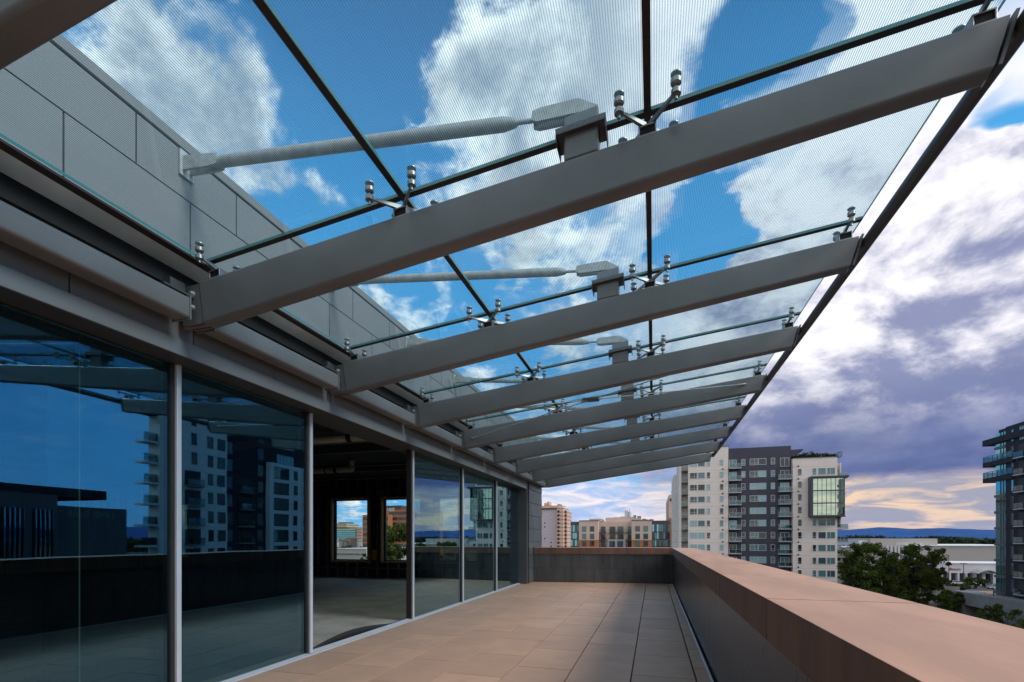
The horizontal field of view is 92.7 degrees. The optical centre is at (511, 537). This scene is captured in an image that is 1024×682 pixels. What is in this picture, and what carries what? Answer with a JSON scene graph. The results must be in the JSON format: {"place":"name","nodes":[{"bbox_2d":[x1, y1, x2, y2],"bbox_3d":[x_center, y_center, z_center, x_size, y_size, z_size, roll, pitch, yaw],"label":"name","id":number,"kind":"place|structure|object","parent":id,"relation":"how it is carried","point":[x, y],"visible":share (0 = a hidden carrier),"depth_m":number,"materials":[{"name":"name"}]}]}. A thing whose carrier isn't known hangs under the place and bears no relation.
{"place":"outdoors","nodes":[
{"label":"outdoors","id":0,"kind":"place"},
{"bbox_2d":[182,549,477,560],"bbox_3d":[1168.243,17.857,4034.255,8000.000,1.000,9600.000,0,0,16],"label":"ground","id":1,"kind":"structure","parent":0,"point":[471,554],"depth_m":514.20,"materials":[{"name":"green plant"}]},
{"bbox_2d":[0,34,541,681],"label":"office building","id":2,"kind":"structure","parent":1,"relation":"on","point":[110,404],"depth_m":7.65,"materials":[{"name":"metal"}]},
{"bbox_2d":[43,325,300,681],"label":"sliding door","id":3,"kind":"structure","parent":2,"relation":"in","point":[77,340],"depth_m":3.49,"materials":[{"name":"grey glass"}]},
{"bbox_2d":[182,502,190,559],"bbox_3d":[-13.285,-0.283,19.463,1.270,2.280,0.240,0,0,16],"label":"window","id":4,"kind":"structure","parent":2,"relation":"in","point":[188,504],"depth_m":19.24,"materials":[{"name":"glass"}]},
{"bbox_2d":[187,461,354,478],"bbox_3d":[-7.016,-1.929,14.004,5.732,0.307,0.155,0,0,16],"label":"drain pipe","id":5,"kind":"object","parent":2,"relation":"attached to","point":[284,472],"visible":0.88,"depth_m":13.90,"materials":[{"name":"plastic"}]},
{"bbox_2d":[182,434,365,451],"bbox_3d":[-4.306,-1.889,9.576,5.400,0.166,0.166,0,0,16],"label":"drain pipe","id":6,"kind":"object","parent":2,"relation":"attached to","point":[338,438],"visible":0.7,"depth_m":9.68,"materials":[{"name":"plastic"}]},
{"bbox_2d":[330,497,370,562],"bbox_3d":[-5.678,-0.283,17.261,1.550,2.280,0.240,0,0,16],"label":"window","id":7,"kind":"structure","parent":2,"relation":"in","point":[368,499],"depth_m":17.31,"materials":[{"name":"metal"}]},
{"bbox_2d":[380,496,422,563],"bbox_3d":[-3.747,-0.283,16.701,1.570,2.280,0.240,0,0,16],"label":"window","id":8,"kind":"structure","parent":2,"relation":"in","point":[385,497],"depth_m":16.79,"materials":[{"name":"metal"}]},
{"bbox_2d":[434,494,480,564],"bbox_3d":[-1.788,-0.283,16.134,1.590,2.280,0.240,0,0,16],"label":"window","id":9,"kind":"structure","parent":2,"relation":"in","point":[478,496],"depth_m":16.22,"materials":[{"name":"metal"}]},
{"bbox_2d":[0,0,1023,487],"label":"glass canopy","id":10,"kind":"object","parent":2,"relation":"attached to","point":[974,54],"visible":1,"depth_m":3.53,"materials":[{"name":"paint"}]},
{"bbox_2d":[534,547,672,584],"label":"parapet wall","id":11,"kind":"structure","parent":2,"relation":"on","point":[653,565],"depth_m":14.81,"materials":[{"name":"black concrete"}]},
{"bbox_2d":[630,588,711,681],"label":"floor bed","id":12,"kind":"object","parent":2,"relation":"on","point":[682,635],"depth_m":6.39,"materials":[{"name":"black"}]},
{"bbox_2d":[236,582,713,681],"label":"terrace floor","id":13,"kind":"structure","parent":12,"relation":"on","point":[558,632],"depth_m":6.23,"materials":[{"name":"beige tile"}]},
{"bbox_2d":[672,583,712,681],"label":"floor trim","id":14,"kind":"structure","parent":13,"relation":"on","point":[705,665],"depth_m":6.13,"materials":[{"name":"metal"}]},
{"bbox_2d":[672,548,1023,681],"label":"parapet wall","id":15,"kind":"structure","parent":2,"relation":"on","point":[751,621],"depth_m":1.96,"materials":[{"name":"stone"}]},
{"bbox_2d":[343,539,348,546],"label":"house","id":16,"kind":"structure","parent":1,"relation":"on","point":[345,542],"depth_m":360.20,"materials":[{"name":"concrete"}]},
{"bbox_2d":[337,522,358,527],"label":"apartment tower","id":17,"kind":"structure","parent":1,"relation":"on","point":[346,525],"depth_m":697.48,"materials":[{"name":"grey concrete"}]},
{"bbox_2d":[337,527,361,539],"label":"glass office","id":18,"kind":"structure","parent":1,"relation":"on","point":[356,532],"depth_m":483.83,"materials":[{"name":"teal glass"}]},
{"bbox_2d":[346,537,356,547],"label":"house","id":19,"kind":"structure","parent":1,"relation":"on","point":[352,541],"depth_m":366.61,"materials":[{"name":"concrete"}]},
{"bbox_2d":[362,505,442,559],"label":"brick office","id":20,"kind":"structure","parent":1,"relation":"on","point":[395,514],"depth_m":341.84,"materials":[{"name":"orange brick"}]},
{"bbox_2d":[393,517,405,519],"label":"ribbon window","id":21,"kind":"structure","parent":20,"relation":"in","point":[394,518],"depth_m":341.12,"materials":[{"name":"grey glass"}]},
{"bbox_2d":[386,523,419,559],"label":"street tree","id":22,"kind":"object","parent":1,"relation":"on","point":[396,552],"visible":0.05,"depth_m":70.47,"materials":[{"name":"green plant"}]},
{"bbox_2d":[440,532,468,560],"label":"street tree","id":23,"kind":"object","parent":1,"relation":"on","point":[450,541],"visible":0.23,"depth_m":79.75,"materials":[{"name":"green plant"}]},
{"bbox_2d":[182,535,995,550],"bbox_3d":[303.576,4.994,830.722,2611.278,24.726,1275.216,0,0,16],"label":"forest","id":24,"kind":"object","parent":1,"relation":"on","point":[471,542],"visible":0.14,"depth_m":539.32,"materials":[{"name":"green plant"}]},
{"bbox_2d":[889,573,916,597],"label":"car park tree","id":25,"kind":"object","parent":1,"relation":"on","point":[899,589],"visible":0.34,"depth_m":107.27,"materials":[{"name":"green plant"}]},
{"bbox_2d":[928,603,953,607],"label":"retaining wall","id":26,"kind":"structure","parent":1,"relation":"on","point":[933,604],"depth_m":106.48,"materials":[{"name":"grey concrete"}]},
{"bbox_2d":[934,590,964,612],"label":"car park tree","id":27,"kind":"object","parent":1,"relation":"on","point":[957,600],"visible":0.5,"depth_m":102.64,"materials":[{"name":"green plant"}]},
{"bbox_2d":[953,590,1023,628],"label":"podium block","id":28,"kind":"structure","parent":1,"relation":"on","point":[974,602],"depth_m":96.39,"materials":[{"name":"grey concrete"}]},
{"bbox_2d":[1005,611,1023,628],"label":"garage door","id":29,"kind":"structure","parent":28,"relation":"in","point":[1018,616],"depth_m":87.91,"materials":[{"name":"grey metal"}]},
{"bbox_2d":[982,421,1023,598],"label":"apartment tower","id":30,"kind":"structure","parent":1,"relation":"on","point":[1008,462],"depth_m":94.36,"materials":[{"name":"grey"}]},
{"bbox_2d":[339,538,345,547],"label":"house","id":31,"kind":"structure","parent":0,"point":[341,540],"depth_m":359.21,"materials":[{"name":"concrete"}]},
{"bbox_2d":[313,621,397,648],"bbox_3d":[-2.191,1.315,6.933,0.175,0.111,2.200,0,0,16],"label":"rubber strip","id":32,"kind":"object","parent":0,"point":[348,634],"visible":0.69,"depth_m":6.65,"materials":[{"name":"black rubber"}]},
{"bbox_2d":[337,547,405,559],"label":"warehouse","id":33,"kind":"structure","parent":0,"point":[350,553],"depth_m":126.80,"materials":[{"name":"grey"}]},
{"bbox_2d":[61,0,1023,529],"label":"sky","id":34,"kind":"structure","parent":0,"point":[916,361],"materials":[{"name":"blue"}]},
{"bbox_2d":[541,502,571,546],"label":"apartment tower","id":35,"kind":"structure","parent":0,"point":[556,524],"depth_m":387.24,"materials":[{"name":"grey concrete"}]},
{"bbox_2d":[182,527,995,538],"bbox_3d":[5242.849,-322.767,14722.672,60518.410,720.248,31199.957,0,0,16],"label":"hills","id":36,"kind":"structure","parent":0,"point":[886,532],"depth_m":20244.15,"materials":[{"name":"blue"}]},
{"bbox_2d":[571,515,669,547],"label":"apartment block","id":37,"kind":"structure","parent":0,"point":[629,531],"depth_m":198.23,"materials":[{"name":"beige concrete"}]},
{"bbox_2d":[625,509,630,516],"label":"office tower","id":38,"kind":"structure","parent":0,"point":[627,513],"depth_m":409.48,"materials":[{"name":"grey"}]},
{"bbox_2d":[837,577,995,590],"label":"parking lot","id":39,"kind":"structure","parent":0,"point":[981,588],"depth_m":167.95,"materials":[{"name":"grey asphalt"}]},
{"bbox_2d":[837,547,853,576],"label":"parking garage","id":40,"kind":"structure","parent":39,"relation":"on","point":[840,558],"depth_m":209.36,"materials":[{"name":"concrete"}]},
{"bbox_2d":[837,538,995,572],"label":"department store","id":41,"kind":"structure","parent":39,"relation":"on","point":[970,552],"depth_m":238.25,"materials":[{"name":"white concrete"}]},
{"bbox_2d":[917,586,959,602],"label":"retaining wall","id":42,"kind":"structure","parent":39,"relation":"on","point":[936,592],"depth_m":124.58,"materials":[{"name":"concrete"}]},
{"bbox_2d":[911,561,995,583],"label":"store pavilion","id":43,"kind":"structure","parent":39,"relation":"on","point":[982,569],"depth_m":184.90,"materials":[{"name":"grey"}]},
{"bbox_2d":[949,583,971,590],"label":"car park tree","id":44,"kind":"object","parent":39,"relation":"on","point":[965,586],"visible":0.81,"depth_m":156.69,"materials":[{"name":"green plant"}]},
{"bbox_2d":[962,577,988,588],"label":"car park tree","id":45,"kind":"object","parent":39,"relation":"on","point":[970,580],"visible":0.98,"depth_m":167.17,"materials":[{"name":"green plant"}]},
{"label":"street","id":46,"kind":"structure","parent":0,"visible":0},
{"bbox_2d":[666,495,671,547],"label":"apartment tower","id":47,"kind":"structure","parent":46,"relation":"on","point":[669,509],"depth_m":223.65,"materials":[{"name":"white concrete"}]},
{"bbox_2d":[672,446,848,582],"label":"apartment tower","id":48,"kind":"structure","parent":46,"relation":"on","point":[778,507],"depth_m":123.10,"materials":[{"name":"grey"}]},
{"bbox_2d":[690,532,696,537],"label":"window","id":49,"kind":"structure","parent":48,"relation":"in","point":[692,534],"depth_m":126.88,"materials":[{"name":"teal glass"}]},
{"bbox_2d":[690,520,696,526],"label":"window","id":50,"kind":"structure","parent":48,"relation":"in","point":[693,523],"depth_m":126.88,"materials":[{"name":"grey"}]},
{"bbox_2d":[690,508,696,514],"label":"window","id":51,"kind":"structure","parent":48,"relation":"in","point":[693,511],"depth_m":126.88,"materials":[{"name":"grey glass"}]},
{"bbox_2d":[690,496,696,502],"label":"window","id":52,"kind":"structure","parent":48,"relation":"in","point":[693,499],"depth_m":126.88,"materials":[{"name":"grey"}]},
{"bbox_2d":[690,484,696,490],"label":"window","id":53,"kind":"structure","parent":48,"relation":"in","point":[692,487],"depth_m":126.88,"materials":[{"name":"grey"}]},
{"bbox_2d":[690,472,696,478],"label":"window","id":54,"kind":"structure","parent":48,"relation":"in","point":[692,475],"depth_m":126.88,"materials":[{"name":"grey"}]},
{"bbox_2d":[698,544,704,549],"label":"window","id":55,"kind":"structure","parent":48,"relation":"in","point":[700,546],"depth_m":126.35,"materials":[{"name":"teal glass"}]},
{"bbox_2d":[698,532,704,537],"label":"window","id":56,"kind":"structure","parent":48,"relation":"in","point":[700,534],"depth_m":126.35,"materials":[{"name":"teal glass"}]},
{"bbox_2d":[698,520,704,525],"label":"window","id":57,"kind":"structure","parent":48,"relation":"in","point":[700,522],"depth_m":126.35,"materials":[{"name":"grey"}]},
{"bbox_2d":[698,508,704,514],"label":"window","id":58,"kind":"structure","parent":48,"relation":"in","point":[700,510],"depth_m":126.35,"materials":[{"name":"grey glass"}]},
{"bbox_2d":[698,496,704,502],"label":"window","id":59,"kind":"structure","parent":48,"relation":"in","point":[700,498],"depth_m":126.35,"materials":[{"name":"grey glass"}]},
{"bbox_2d":[698,484,704,490],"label":"window","id":60,"kind":"structure","parent":48,"relation":"in","point":[700,486],"depth_m":126.35,"materials":[{"name":"grey"}]},
{"bbox_2d":[698,472,704,478],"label":"window","id":61,"kind":"structure","parent":48,"relation":"in","point":[700,474],"depth_m":126.35,"materials":[{"name":"grey"}]},
{"bbox_2d":[729,545,736,552],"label":"balcony door","id":62,"kind":"structure","parent":48,"relation":"in","point":[732,548],"depth_m":125.19,"materials":[{"name":"grey"}]},
{"bbox_2d":[729,532,736,540],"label":"balcony door","id":63,"kind":"structure","parent":48,"relation":"in","point":[732,535],"depth_m":125.17,"materials":[{"name":"grey glass"}]},
{"bbox_2d":[729,520,736,527],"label":"balcony door","id":64,"kind":"structure","parent":48,"relation":"in","point":[732,523],"depth_m":125.17,"materials":[{"name":"teal glass"}]},
{"bbox_2d":[729,508,736,516],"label":"balcony door","id":65,"kind":"structure","parent":48,"relation":"in","point":[731,510],"depth_m":125.22,"materials":[{"name":"grey"}]},
{"bbox_2d":[729,496,736,504],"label":"balcony door","id":66,"kind":"structure","parent":48,"relation":"in","point":[733,498],"depth_m":125.15,"materials":[{"name":"grey glass"}]},
{"bbox_2d":[729,484,736,491],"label":"balcony door","id":67,"kind":"structure","parent":48,"relation":"in","point":[732,487],"depth_m":125.19,"materials":[{"name":"grey"}]},
{"bbox_2d":[729,472,736,479],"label":"balcony door","id":68,"kind":"structure","parent":48,"relation":"in","point":[732,475],"depth_m":125.22,"materials":[{"name":"teal"}]},
{"bbox_2d":[729,460,736,467],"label":"balcony door","id":69,"kind":"structure","parent":48,"relation":"in","point":[732,462],"depth_m":125.19,"materials":[{"name":"teal"}]},
{"bbox_2d":[750,557,757,562],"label":"window","id":70,"kind":"structure","parent":48,"relation":"in","point":[752,559],"depth_m":123.79,"materials":[{"name":"teal glass"}]},
{"bbox_2d":[750,544,757,550],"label":"window","id":71,"kind":"structure","parent":48,"relation":"in","point":[753,547],"depth_m":123.80,"materials":[{"name":"teal glass"}]},
{"bbox_2d":[750,532,757,538],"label":"window","id":72,"kind":"structure","parent":48,"relation":"in","point":[753,535],"depth_m":123.80,"materials":[{"name":"grey"}]},
{"bbox_2d":[750,520,757,525],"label":"window","id":73,"kind":"structure","parent":48,"relation":"in","point":[752,522],"depth_m":123.82,"materials":[{"name":"grey"}]},
{"bbox_2d":[750,508,757,513],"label":"window","id":74,"kind":"structure","parent":48,"relation":"in","point":[752,510],"depth_m":123.82,"materials":[{"name":"teal glass"}]},
{"bbox_2d":[750,495,757,501],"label":"window","id":75,"kind":"structure","parent":48,"relation":"in","point":[753,498],"depth_m":123.80,"materials":[{"name":"grey"}]},
{"bbox_2d":[750,483,757,489],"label":"window","id":76,"kind":"structure","parent":48,"relation":"in","point":[753,486],"depth_m":123.82,"materials":[{"name":"grey"}]},
{"bbox_2d":[750,471,757,476],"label":"window","id":77,"kind":"structure","parent":48,"relation":"in","point":[752,473],"depth_m":123.82,"materials":[{"name":"grey"}]},
{"bbox_2d":[750,459,757,464],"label":"window","id":78,"kind":"structure","parent":48,"relation":"in","point":[752,461],"depth_m":123.82,"materials":[{"name":"grey"}]},
{"bbox_2d":[758,557,765,562],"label":"window","id":79,"kind":"structure","parent":48,"relation":"in","point":[760,559],"depth_m":123.30,"materials":[{"name":"teal glass"}]},
{"bbox_2d":[758,544,765,550],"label":"window","id":80,"kind":"structure","parent":48,"relation":"in","point":[761,547],"depth_m":123.29,"materials":[{"name":"teal glass"}]},
{"bbox_2d":[758,532,765,538],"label":"window","id":81,"kind":"structure","parent":48,"relation":"in","point":[761,535],"depth_m":123.29,"materials":[{"name":"grey glass"}]},
{"bbox_2d":[758,520,765,525],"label":"window","id":82,"kind":"structure","parent":48,"relation":"in","point":[760,522],"depth_m":123.30,"materials":[{"name":"teal glass"}]},
{"bbox_2d":[758,507,765,513],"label":"window","id":83,"kind":"structure","parent":48,"relation":"in","point":[762,510],"depth_m":123.27,"materials":[{"name":"teal glass"}]},
{"bbox_2d":[758,495,765,501],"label":"window","id":84,"kind":"structure","parent":48,"relation":"in","point":[761,498],"depth_m":123.29,"materials":[{"name":"teal glass"}]},
{"bbox_2d":[758,483,765,488],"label":"window","id":85,"kind":"structure","parent":48,"relation":"in","point":[760,485],"depth_m":123.30,"materials":[{"name":"teal glass"}]},
{"bbox_2d":[758,470,765,476],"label":"window","id":86,"kind":"structure","parent":48,"relation":"in","point":[760,473],"depth_m":123.27,"materials":[{"name":"teal glass"}]},
{"bbox_2d":[758,458,765,464],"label":"window","id":87,"kind":"structure","parent":48,"relation":"in","point":[761,461],"depth_m":123.29,"materials":[{"name":"grey"}]},
{"bbox_2d":[780,557,788,565],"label":"balcony door","id":88,"kind":"structure","parent":48,"relation":"in","point":[782,559],"depth_m":121.90,"materials":[{"name":"teal glass"}]},
{"bbox_2d":[780,545,788,553],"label":"balcony door","id":89,"kind":"structure","parent":48,"relation":"in","point":[784,547],"depth_m":121.90,"materials":[{"name":"teal glass"}]},
{"bbox_2d":[780,532,788,540],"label":"balcony door","id":90,"kind":"structure","parent":48,"relation":"in","point":[782,534],"depth_m":121.90,"materials":[{"name":"grey glass"}]},
{"bbox_2d":[780,520,788,528],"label":"balcony door","id":91,"kind":"structure","parent":48,"relation":"in","point":[781,521],"depth_m":121.90,"materials":[{"name":"teal"}]},
{"bbox_2d":[780,507,788,515],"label":"balcony door","id":92,"kind":"structure","parent":48,"relation":"in","point":[784,509],"depth_m":121.90,"materials":[{"name":"teal glass"}]},
{"bbox_2d":[780,495,788,503],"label":"balcony door","id":93,"kind":"structure","parent":48,"relation":"in","point":[786,497],"depth_m":121.90,"materials":[{"name":"grey"}]},
{"bbox_2d":[780,482,788,490],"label":"balcony door","id":94,"kind":"structure","parent":48,"relation":"in","point":[782,485],"depth_m":121.90,"materials":[{"name":"teal"}]},
{"bbox_2d":[780,470,788,478],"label":"balcony door","id":95,"kind":"structure","parent":48,"relation":"in","point":[783,472],"depth_m":121.90,"materials":[{"name":"grey"}]},
{"bbox_2d":[780,458,788,466],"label":"balcony door","id":96,"kind":"structure","parent":48,"relation":"in","point":[784,462],"depth_m":121.90,"materials":[{"name":"grey"}]},
{"bbox_2d":[797,451,816,457],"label":"roof shrub","id":97,"kind":"object","parent":48,"relation":"on","point":[806,454],"visible":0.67,"depth_m":121.50,"materials":[{"name":"green plant"}]},
{"bbox_2d":[807,452,826,456],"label":"roof shrub","id":98,"kind":"object","parent":48,"relation":"on","point":[817,455],"visible":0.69,"depth_m":120.86,"materials":[{"name":"green plant"}]},
{"bbox_2d":[818,570,825,576],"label":"window","id":99,"kind":"structure","parent":48,"relation":"in","point":[821,573],"depth_m":118.45,"materials":[{"name":"teal glass"}]},
{"bbox_2d":[818,557,825,563],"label":"window","id":100,"kind":"structure","parent":48,"relation":"in","point":[821,560],"depth_m":118.45,"materials":[{"name":"teal glass"}]},
{"bbox_2d":[818,545,825,550],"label":"window","id":101,"kind":"structure","parent":48,"relation":"in","point":[820,547],"depth_m":118.47,"materials":[{"name":"teal glass"}]},
{"bbox_2d":[818,532,825,538],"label":"window","id":102,"kind":"structure","parent":48,"relation":"in","point":[821,535],"depth_m":118.45,"materials":[{"name":"teal glass"}]},
{"bbox_2d":[818,519,825,525],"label":"window","id":103,"kind":"structure","parent":48,"relation":"in","point":[821,522],"depth_m":118.45,"materials":[{"name":"teal glass"}]},
{"bbox_2d":[818,468,825,474],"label":"window","id":104,"kind":"structure","parent":48,"relation":"in","point":[821,471],"depth_m":118.45,"materials":[{"name":"teal"}]},
{"bbox_2d":[827,570,834,576],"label":"window","id":105,"kind":"structure","parent":48,"relation":"in","point":[830,573],"depth_m":117.90,"materials":[{"name":"teal glass"}]},
{"bbox_2d":[827,557,834,563],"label":"window","id":106,"kind":"structure","parent":48,"relation":"in","point":[830,560],"depth_m":117.90,"materials":[{"name":"teal glass"}]},
{"bbox_2d":[827,545,834,550],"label":"window","id":107,"kind":"structure","parent":48,"relation":"in","point":[829,547],"depth_m":117.90,"materials":[{"name":"teal glass"}]},
{"bbox_2d":[827,532,834,538],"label":"window","id":108,"kind":"structure","parent":48,"relation":"in","point":[830,535],"depth_m":117.90,"materials":[{"name":"teal glass"}]},
{"bbox_2d":[827,519,834,525],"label":"window","id":109,"kind":"structure","parent":48,"relation":"in","point":[830,522],"depth_m":117.90,"materials":[{"name":"teal glass"}]},
{"bbox_2d":[827,467,834,473],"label":"window","id":110,"kind":"structure","parent":48,"relation":"in","point":[831,470],"depth_m":117.89,"materials":[{"name":"teal"}]},
{"bbox_2d":[836,541,913,600],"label":"honey locust","id":111,"kind":"object","parent":46,"relation":"on","point":[886,570],"visible":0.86,"depth_m":79.85,"materials":[{"name":"green plant"}]},
{"bbox_2d":[891,543,954,610],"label":"honey locust","id":112,"kind":"object","parent":46,"relation":"on","point":[928,580],"visible":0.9,"depth_m":82.31,"materials":[{"name":"green plant"}]},
{"bbox_2d":[973,603,1023,628],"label":"young tree","id":113,"kind":"object","parent":46,"relation":"on","point":[994,612],"visible":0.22,"depth_m":61.43,"materials":[{"name":"green plant"}]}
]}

